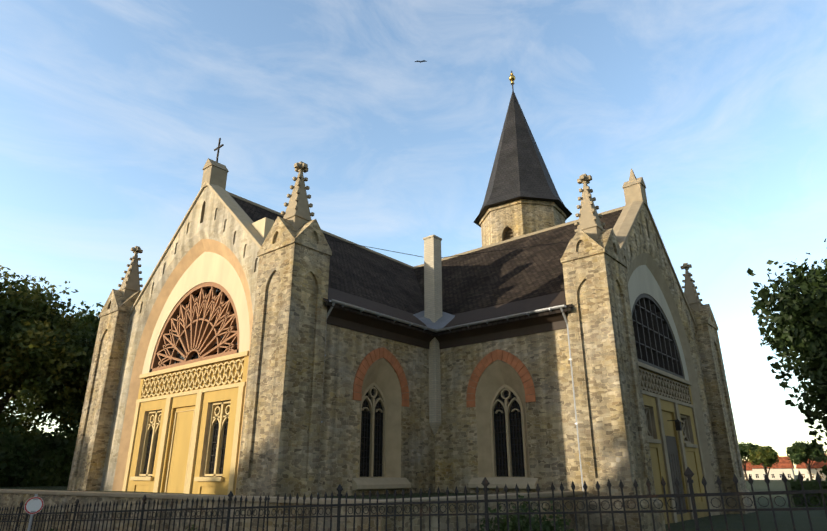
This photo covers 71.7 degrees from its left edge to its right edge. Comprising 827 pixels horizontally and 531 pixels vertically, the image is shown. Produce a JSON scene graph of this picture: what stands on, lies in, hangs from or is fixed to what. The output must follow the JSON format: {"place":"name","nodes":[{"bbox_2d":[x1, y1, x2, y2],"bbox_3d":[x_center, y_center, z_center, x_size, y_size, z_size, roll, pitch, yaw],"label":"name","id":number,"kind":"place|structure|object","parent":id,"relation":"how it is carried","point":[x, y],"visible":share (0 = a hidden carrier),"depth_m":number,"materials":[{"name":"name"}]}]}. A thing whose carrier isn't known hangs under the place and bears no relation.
{"place":"outdoors","nodes":[
{"label":"outdoors","id":0,"kind":"place"},
{"bbox_2d":[100,186,259,494],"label":"gable wall","id":1,"kind":"structure","parent":0,"point":[211,224],"depth_m":21.15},
{"bbox_2d":[129,180,264,314],"bbox_3d":[-7.575,-0.770,20.952,10.696,5.196,0.750,-16,-26,37],"label":"coping","id":2,"kind":"object","parent":1,"relation":"on","point":[236,211],"visible":0.25,"depth_m":20.55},
{"bbox_2d":[67,216,331,497],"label":"buttresses","id":3,"kind":"structure","parent":1,"relation":"attached to","point":[308,240],"depth_m":15.80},
{"bbox_2d":[67,247,329,496],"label":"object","id":4,"kind":"object","parent":3,"relation":"attached to","point":[279,465],"visible":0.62,"depth_m":15.54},
{"bbox_2d":[118,161,314,297],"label":"pinnacles","id":5,"kind":"object","parent":3,"relation":"on","point":[297,214],"visible":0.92,"depth_m":17.63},
{"bbox_2d":[127,217,273,494],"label":"wall","id":6,"kind":"structure","parent":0,"point":[204,267],"depth_m":18.83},
{"bbox_2d":[122,351,248,494],"bbox_3d":[-7.585,6.404,18.320,6.840,6.500,0.160,-16,-26,37],"label":"frame","id":7,"kind":"object","parent":6,"relation":"attached to","point":[199,392],"visible":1,"depth_m":18.65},
{"bbox_2d":[142,288,236,476],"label":"window panes","id":8,"kind":"object","parent":6,"relation":"in","point":[195,354],"visible":0.07,"depth_m":19.55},
{"bbox_2d":[150,282,238,371],"bbox_3d":[-7.511,2.032,20.010,5.740,2.908,0.190,-16,-26,37],"label":"window tracery","id":9,"kind":"object","parent":6,"relation":"in","point":[213,306],"visible":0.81,"depth_m":19.91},
{"bbox_2d":[0,486,483,498],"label":"churchyard terrace lawn","id":10,"kind":"structure","parent":0,"point":[381,496],"depth_m":16.65,"materials":[{"name":"green plant"}]},
{"bbox_2d":[0,0,826,474],"label":"sky","id":11,"kind":"structure","parent":0,"point":[113,113],"materials":[{"name":"blue"}]},
{"bbox_2d":[632,293,683,378],"bbox_3d":[8.885,2.497,21.323,0.190,2.880,5.740,-16,-26,37],"label":"arched window","id":12,"kind":"structure","parent":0,"point":[656,345],"depth_m":21.46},
{"bbox_2d":[615,235,708,523],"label":"wall","id":13,"kind":"structure","parent":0,"point":[642,280],"depth_m":20.77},
{"bbox_2d":[667,419,681,430],"bbox_3d":[9.114,5.568,19.995,0.450,0.380,0.200,-16,-26,37],"label":"wall lantern","id":14,"kind":"object","parent":13,"relation":"attached to","point":[678,425],"visible":1,"depth_m":19.86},
{"bbox_2d":[638,361,712,522],"bbox_3d":[8.980,6.884,19.635,0.140,6.500,6.840,-16,-26,37],"label":"door frame","id":15,"kind":"object","parent":13,"relation":"attached to","point":[662,387],"visible":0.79,"depth_m":20.29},
{"bbox_2d":[665,435,686,513],"bbox_3d":[8.921,7.958,19.296,0.085,4.250,1.320,-16,-26,37],"label":"door","id":16,"kind":"structure","parent":13,"relation":"in","point":[674,464],"depth_m":19.69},
{"bbox_2d":[644,406,697,447],"bbox_3d":[8.912,5.703,20.128,0.340,1.176,5.600,-16,-26,37],"label":"window surround","id":17,"kind":"object","parent":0,"point":[685,429],"visible":0.4,"depth_m":20.81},
{"bbox_2d":[622,204,726,514],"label":"gable wall","id":18,"kind":"structure","parent":0,"point":[642,245],"depth_m":22.91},
{"bbox_2d":[622,169,647,204],"bbox_3d":[8.980,-3.195,23.315,0.760,1.700,0.665,-16,-26,37],"label":"pedestal","id":19,"kind":"object","parent":18,"relation":"on","point":[633,187],"visible":0.9,"depth_m":23.02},
{"bbox_2d":[613,198,696,326],"bbox_3d":[8.961,-0.289,22.271,0.750,5.196,10.696,-16,-26,37],"label":"coping","id":20,"kind":"object","parent":18,"relation":"on","point":[625,222],"visible":0.35,"depth_m":21.94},
{"bbox_2d":[560,228,755,530],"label":"buttresses","id":21,"kind":"structure","parent":18,"relation":"attached to","point":[583,252],"depth_m":16.25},
{"bbox_2d":[574,174,702,311],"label":"pinnacles","id":22,"kind":"object","parent":21,"relation":"on","point":[590,224],"visible":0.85,"depth_m":18.30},
{"bbox_2d":[563,257,746,495],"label":"quoins","id":23,"kind":"object","parent":21,"relation":"attached to","point":[616,395],"visible":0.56,"depth_m":16.15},
{"bbox_2d":[665,507,826,530],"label":"churchyard lawn","id":24,"kind":"structure","parent":0,"point":[800,518],"depth_m":17.19,"materials":[{"name":"green plant"}]},
{"bbox_2d":[0,265,96,437],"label":"tree","id":25,"kind":"object","parent":24,"relation":"on","point":[41,326],"depth_m":30.13,"materials":[{"name":"green plant"}]},
{"bbox_2d":[2,300,103,437],"bbox_3d":[-19.731,9.124,36.085,12.095,14.279,11.066,-16,-26,37],"label":"tree","id":26,"kind":"object","parent":24,"relation":"on","point":[96,321],"depth_m":34.59,"materials":[{"name":"green plant"}]},
{"bbox_2d":[0,493,584,530],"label":"ground","id":27,"kind":"structure","parent":24,"relation":"on","point":[8,500],"depth_m":11.89,"materials":[{"name":"green plant"}]},
{"bbox_2d":[0,489,583,506],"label":"churchyard terrace coping","id":28,"kind":"object","parent":27,"relation":"on","point":[216,497],"visible":0.79,"depth_m":12.26,"materials":[{"name":"stone"}]},
{"bbox_2d":[317,324,434,496],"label":"arm walls","id":29,"kind":"structure","parent":24,"relation":"on","point":[410,456],"depth_m":17.57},
{"bbox_2d":[130,401,229,480],"bbox_3d":[-7.540,5.765,18.610,5.600,2.300,0.360,-16,-26,37],"label":"window tracery","id":30,"kind":"object","parent":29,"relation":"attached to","point":[221,417],"visible":0.58,"depth_m":17.88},
{"bbox_2d":[143,419,227,473],"bbox_3d":[-7.454,5.926,18.659,5.300,1.690,0.015,-16,-26,37],"label":"window glass","id":31,"kind":"object","parent":30,"relation":"attached to","point":[214,442],"visible":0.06,"depth_m":17.62,"materials":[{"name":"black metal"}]},
{"bbox_2d":[201,158,228,188],"bbox_3d":[-7.591,-3.439,21.906,0.665,1.191,0.760,-16,-26,37],"label":"gable pedestal","id":32,"kind":"object","parent":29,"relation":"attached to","point":[214,172],"visible":0.79,"depth_m":21.68,"materials":[{"name":"stone"}]},
{"bbox_2d":[214,138,223,161],"bbox_3d":[-7.591,-4.476,22.285,0.600,1.100,0.050,-16,-26,37],"label":"cross","id":33,"kind":"object","parent":32,"relation":"on","point":[218,147],"visible":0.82,"depth_m":22.27,"materials":[{"name":"black metal"}]},
{"bbox_2d":[359,383,386,477],"bbox_3d":[-5.554,6.257,20.937,11.320,2.818,1.230,-16,-26,37],"label":"window tracery","id":34,"kind":"object","parent":29,"relation":"attached to","point":[372,402],"visible":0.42,"depth_m":17.68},
{"bbox_2d":[360,389,381,476],"bbox_3d":[-5.554,6.244,20.942,11.080,2.800,1.240,-16,-26,37],"label":"window glass","id":35,"kind":"object","parent":34,"relation":"in","point":[367,442],"depth_m":17.51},
{"bbox_2d":[360,389,382,476],"bbox_3d":[-5.554,6.299,20.922,11.150,2.682,1.240,-16,-26,37],"label":"window lattice","id":36,"kind":"object","parent":35,"relation":"attached to","point":[377,444],"visible":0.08,"depth_m":17.50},
{"bbox_2d":[327,287,434,348],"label":"eaves","id":37,"kind":"object","parent":29,"relation":"attached to","point":[338,317],"visible":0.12,"depth_m":18.14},
{"bbox_2d":[317,299,435,494],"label":"gutters","id":38,"kind":"object","parent":37,"relation":"attached to","point":[361,309],"visible":0.19,"depth_m":17.43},
{"bbox_2d":[353,347,408,406],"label":"red arches","id":39,"kind":"structure","parent":29,"relation":"attached to","point":[370,358],"depth_m":17.89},
{"bbox_2d":[352,478,410,490],"bbox_3d":[-5.696,7.830,20.184,12.440,0.700,5.840,-16,-26,37],"label":"window sill","id":40,"kind":"structure","parent":29,"relation":"attached to","point":[365,484],"depth_m":16.54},
{"bbox_2d":[231,196,621,335],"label":"roof tiles","id":41,"kind":"object","parent":29,"relation":"attached to","point":[477,281],"visible":0.15,"depth_m":22.34,"materials":[{"name":"brown tile"}]},
{"bbox_2d":[227,191,623,268],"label":"roof ridge tiles","id":42,"kind":"object","parent":41,"relation":"on","point":[442,259],"visible":0.33,"depth_m":26.01,"materials":[{"name":"tile"}]},
{"bbox_2d":[413,311,454,332],"bbox_3d":[0.732,1.853,20.258,1.220,1.220,1.220,-16,-26,37],"label":"chimney flashing","id":43,"kind":"object","parent":41,"relation":"on","point":[445,319],"visible":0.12,"depth_m":20.18,"materials":[{"name":"grey metal"}]},
{"bbox_2d":[326,239,568,257],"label":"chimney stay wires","id":44,"kind":"object","parent":41,"relation":"attached to","point":[448,256],"visible":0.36,"depth_m":21.45,"materials":[{"name":"grey metal"}]},
{"bbox_2d":[423,234,441,434],"bbox_3d":[0.715,2.413,20.263,0.530,7.330,0.530,-16,-26,37],"label":"chimney","id":45,"kind":"object","parent":29,"relation":"attached to","point":[432,282],"visible":0.73,"depth_m":20.42,"materials":[{"name":"beige stone"}]},
{"bbox_2d":[435,328,581,493],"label":"side walls","id":46,"kind":"structure","parent":24,"relation":"on","point":[463,455],"depth_m":17.82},
{"bbox_2d":[466,349,535,407],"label":"red arches","id":47,"kind":"structure","parent":46,"relation":"attached to","point":[513,361],"depth_m":18.25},
{"bbox_2d":[435,291,567,348],"bbox_3d":[6.572,3.366,23.081,5.220,1.314,12.720,-16,-26,37],"label":"eave timber","id":48,"kind":"object","parent":46,"relation":"attached to","point":[545,323],"visible":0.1,"depth_m":18.49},
{"bbox_2d":[436,305,583,500],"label":"gutters","id":49,"kind":"object","parent":48,"relation":"attached to","point":[561,307],"visible":0.29,"depth_m":17.07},
{"bbox_2d":[468,477,537,490],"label":"sills","id":50,"kind":"structure","parent":46,"relation":"attached to","point":[494,482],"depth_m":16.89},
{"bbox_2d":[490,384,527,477],"bbox_3d":[6.565,6.610,21.904,1.230,2.818,11.320,-16,-26,37],"label":"window tracery","id":51,"kind":"object","parent":46,"relation":"attached to","point":[502,390],"visible":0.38,"depth_m":17.93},
{"bbox_2d":[494,390,524,476],"bbox_3d":[6.565,6.596,21.909,1.240,2.800,11.080,-16,-26,37],"label":"window glass","id":52,"kind":"object","parent":51,"relation":"in","point":[502,471],"depth_m":17.83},
{"bbox_2d":[494,392,523,476],"bbox_3d":[6.565,6.652,21.888,1.240,2.682,11.150,-16,-26,37],"label":"window lattice","id":53,"kind":"object","parent":52,"relation":"attached to","point":[517,444],"visible":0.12,"depth_m":17.84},
{"bbox_2d":[479,495,573,530],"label":"shrub","id":54,"kind":"object","parent":24,"relation":"on","point":[547,525],"depth_m":10.62,"materials":[{"name":"green plant"}]},
{"bbox_3d":[11.929,1.712,10.494,4.701,6.765,6.354,-16,-26,37],"label":"tree trunk","id":55,"kind":"object","parent":24,"relation":"on","visible":0},
{"bbox_2d":[747,239,826,481],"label":"tree","id":56,"kind":"object","parent":55,"relation":"attached to","point":[799,320],"visible":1,"depth_m":11.78,"materials":[{"name":"green plant"}]},
{"bbox_2d":[745,475,825,507],"bbox_3d":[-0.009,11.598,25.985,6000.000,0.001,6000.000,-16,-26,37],"label":"ground","id":57,"kind":"structure","parent":0,"point":[774,485],"depth_m":76.31,"materials":[{"name":"grey plant"}]},
{"bbox_2d":[0,415,80,486],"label":"hedge","id":58,"kind":"object","parent":57,"relation":"on","point":[36,458],"visible":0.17,"depth_m":27.91,"materials":[{"name":"green plant"}]},
{"bbox_2d":[479,199,566,246],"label":"tower walls","id":59,"kind":"structure","parent":57,"relation":"on","point":[520,217],"depth_m":38.55,"materials":[{"name":"beige stone"}]},
{"bbox_2d":[474,91,571,226],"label":"spire roof","id":60,"kind":"structure","parent":59,"relation":"on","point":[519,170],"depth_m":40.61,"materials":[{"name":"grey tile"}]},
{"bbox_2d":[509,73,514,84],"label":"spire finial","id":61,"kind":"object","parent":60,"relation":"on","point":[511,77],"visible":0.98,"depth_m":45.15,"materials":[{"name":"gold metal"}]},
{"bbox_2d":[744,471,753,478],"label":"house walls","id":62,"kind":"structure","parent":57,"relation":"on","point":[749,472],"depth_m":258.10,"materials":[{"name":"white paint"}]},
{"bbox_2d":[742,461,751,470],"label":"house roof","id":63,"kind":"structure","parent":62,"relation":"on","point":[748,466],"depth_m":260.10,"materials":[{"name":"tile"}]},
{"bbox_2d":[738,441,760,480],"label":"tree","id":64,"kind":"object","parent":57,"relation":"on","point":[744,448],"depth_m":198.76,"materials":[{"name":"green plant"}]},
{"bbox_2d":[747,445,778,482],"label":"tree","id":65,"kind":"object","parent":57,"relation":"on","point":[768,456],"depth_m":150.38,"materials":[{"name":"green plant"}]},
{"bbox_2d":[752,468,795,479],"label":"house walls","id":66,"kind":"structure","parent":57,"relation":"on","point":[775,472],"depth_m":231.54,"materials":[{"name":"white paint"}]},
{"bbox_2d":[750,456,794,468],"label":"house roof","id":67,"kind":"structure","parent":66,"relation":"on","point":[784,462],"depth_m":232.73,"materials":[{"name":"tile"}]},
{"bbox_2d":[756,474,790,477],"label":"windows","id":68,"kind":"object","parent":66,"relation":"in","point":[774,476],"visible":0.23,"depth_m":231.46,"materials":[{"name":"grey glass"}]},
{"bbox_2d":[785,471,826,506],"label":"hedge","id":69,"kind":"object","parent":57,"relation":"on","point":[793,485],"visible":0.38,"depth_m":29.49,"materials":[{"name":"green plant"}]},
{"bbox_2d":[786,441,826,479],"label":"tree","id":70,"kind":"object","parent":57,"relation":"on","point":[798,452],"depth_m":168.30,"materials":[{"name":"green plant"}]},
{"bbox_2d":[798,468,825,479],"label":"house walls","id":71,"kind":"structure","parent":57,"relation":"on","point":[814,471],"depth_m":212.28,"materials":[{"name":"white paint"}]},
{"bbox_2d":[796,459,826,468],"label":"house roof","id":72,"kind":"structure","parent":71,"relation":"on","point":[821,464],"depth_m":213.37,"materials":[{"name":"tile"}]},
{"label":"street pavement","id":73,"kind":"structure","parent":0,"visible":0},
{"bbox_2d":[27,494,41,530],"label":"sign post","id":74,"kind":"object","parent":73,"relation":"on","point":[30,521],"visible":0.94,"depth_m":11.86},
{"bbox_2d":[24,497,43,513],"bbox_3d":[-7.908,5.000,11.938,0.001,0.340,0.340,-29,-35,53],"label":"round sign","id":75,"kind":"object","parent":74,"relation":"attached to","point":[31,504],"visible":1,"depth_m":11.94,"materials":[{"name":"white metal"}]},
{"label":"churchyard","id":76,"kind":"object","parent":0,"visible":0},
{"bbox_2d":[0,467,826,530],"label":"wrought iron fence","id":77,"kind":"object","parent":76,"relation":"on","point":[688,474],"visible":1,"depth_m":7.23,"materials":[{"name":"black metal"}]}
]}

